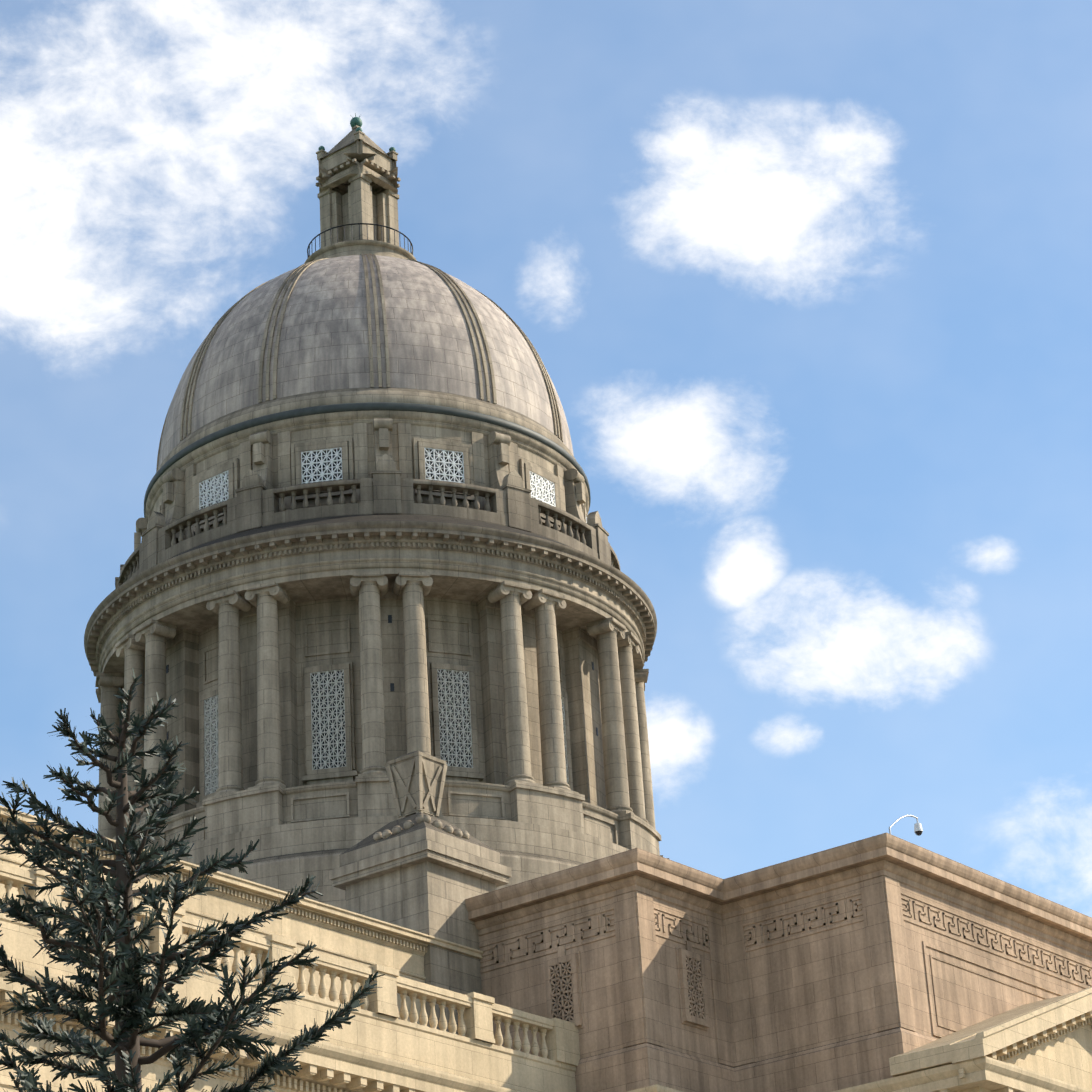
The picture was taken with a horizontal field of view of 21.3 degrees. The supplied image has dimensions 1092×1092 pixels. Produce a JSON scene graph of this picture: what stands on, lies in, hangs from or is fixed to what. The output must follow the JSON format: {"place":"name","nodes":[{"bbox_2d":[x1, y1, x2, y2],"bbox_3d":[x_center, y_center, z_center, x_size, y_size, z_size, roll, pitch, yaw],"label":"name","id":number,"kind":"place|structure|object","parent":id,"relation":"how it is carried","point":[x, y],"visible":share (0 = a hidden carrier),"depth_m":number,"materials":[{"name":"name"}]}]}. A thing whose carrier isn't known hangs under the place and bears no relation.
{"place":"outdoors","nodes":[
{"label":"outdoors","id":0,"kind":"place"},
{"bbox_2d":[0,668,384,1091],"bbox_3d":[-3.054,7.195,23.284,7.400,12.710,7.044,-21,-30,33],"label":"tree","id":1,"kind":"object","parent":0,"point":[26,1080],"depth_m":24.46,"materials":[{"name":"green plant"}]},
{"bbox_2d":[166,449,597,793],"bbox_3d":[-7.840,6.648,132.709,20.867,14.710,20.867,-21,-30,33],"label":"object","id":2,"kind":"object","parent":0,"point":[389,620],"visible":0.19,"depth_m":122.37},
{"bbox_2d":[0,0,1091,917],"label":"sky","id":3,"kind":"structure","parent":0,"point":[802,289],"materials":[{"name":"blue"}]},
{"bbox_2d":[552,964,691,1020],"bbox_3d":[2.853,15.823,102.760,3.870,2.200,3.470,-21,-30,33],"label":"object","id":4,"kind":"object","parent":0,"point":[566,994],"depth_m":102.33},
{"label":"ground","id":5,"kind":"structure","parent":0,"visible":0},
{"bbox_2d":[0,805,1091,1091],"bbox_3d":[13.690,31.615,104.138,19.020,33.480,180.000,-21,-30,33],"label":"lower building facade","id":6,"kind":"structure","parent":5,"relation":"on","point":[386,1039],"depth_m":95.44,"materials":[{"name":"beige stone"}]},
{"bbox_2d":[465,833,1091,1091],"bbox_3d":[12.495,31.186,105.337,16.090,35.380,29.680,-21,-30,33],"label":"attic block","id":7,"kind":"structure","parent":5,"relation":"on","point":[856,963],"depth_m":102.60,"materials":[{"name":"beige stone"}]},
{"bbox_2d":[549,955,705,1021],"bbox_3d":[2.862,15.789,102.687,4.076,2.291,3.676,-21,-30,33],"label":"wall grilles","id":8,"kind":"object","parent":7,"relation":"in","point":[695,985],"visible":0.69,"depth_m":102.36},
{"bbox_2d":[889,815,917,833],"bbox_3d":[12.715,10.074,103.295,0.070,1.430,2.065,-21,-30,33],"label":"camera mounting arm","id":9,"kind":"object","parent":7,"relation":"on","point":[897,820],"visible":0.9,"depth_m":103.34},
{"bbox_2d":[914,823,922,831],"bbox_3d":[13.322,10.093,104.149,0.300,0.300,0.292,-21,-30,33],"label":"camera housing","id":10,"kind":"object","parent":9,"relation":"hanging from","point":[917,826],"visible":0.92,"depth_m":104.05,"materials":[{"name":"white plastic"}]},
{"bbox_3d":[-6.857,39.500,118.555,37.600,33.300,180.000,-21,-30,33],"label":"building mass","id":11,"kind":"object","parent":5,"relation":"on","visible":0},
{"bbox_2d":[84,125,668,1034],"bbox_3d":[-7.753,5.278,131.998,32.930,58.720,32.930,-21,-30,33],"label":"drum stone","id":12,"kind":"object","parent":11,"relation":"on","point":[262,591],"visible":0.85,"depth_m":123.38,"materials":[{"name":"beige stone"}]},
{"bbox_2d":[318,113,395,151],"bbox_3d":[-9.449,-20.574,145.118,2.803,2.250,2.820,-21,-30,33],"label":"finials","id":13,"kind":"object","parent":12,"relation":"on","point":[355,120],"visible":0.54,"depth_m":145.09,"materials":[{"name":"metal"}]},
{"bbox_2d":[307,223,412,256],"bbox_3d":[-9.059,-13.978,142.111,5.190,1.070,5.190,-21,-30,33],"label":"railing","id":14,"kind":"object","parent":12,"relation":"on","point":[308,248],"visible":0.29,"depth_m":140.31,"materials":[{"name":"black metal"}]},
{"bbox_2d":[158,255,573,467],"bbox_3d":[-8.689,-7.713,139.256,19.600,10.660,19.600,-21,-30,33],"label":"dome","id":15,"kind":"structure","parent":12,"relation":"on","point":[324,342],"depth_m":131.13,"materials":[{"name":"stone"}]},
{"bbox_2d":[144,402,590,517],"bbox_3d":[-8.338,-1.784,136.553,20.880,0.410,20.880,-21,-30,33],"label":"ring","id":16,"kind":"object","parent":12,"relation":"on","point":[294,413],"visible":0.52,"depth_m":128.19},
{"bbox_2d":[204,669,568,794],"bbox_3d":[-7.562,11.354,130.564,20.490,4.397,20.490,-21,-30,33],"label":"lattice windows","id":17,"kind":"structure","parent":12,"relation":"in","point":[211,776],"depth_m":121.95,"materials":[{"name":"grey metal"}]},
{"bbox_2d":[199,447,586,522],"bbox_3d":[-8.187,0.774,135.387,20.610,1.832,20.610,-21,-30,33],"label":"upper lattice windows","id":18,"kind":"structure","parent":12,"relation":"on","point":[542,485],"depth_m":126.98,"materials":[{"name":"white metal"}]}
]}

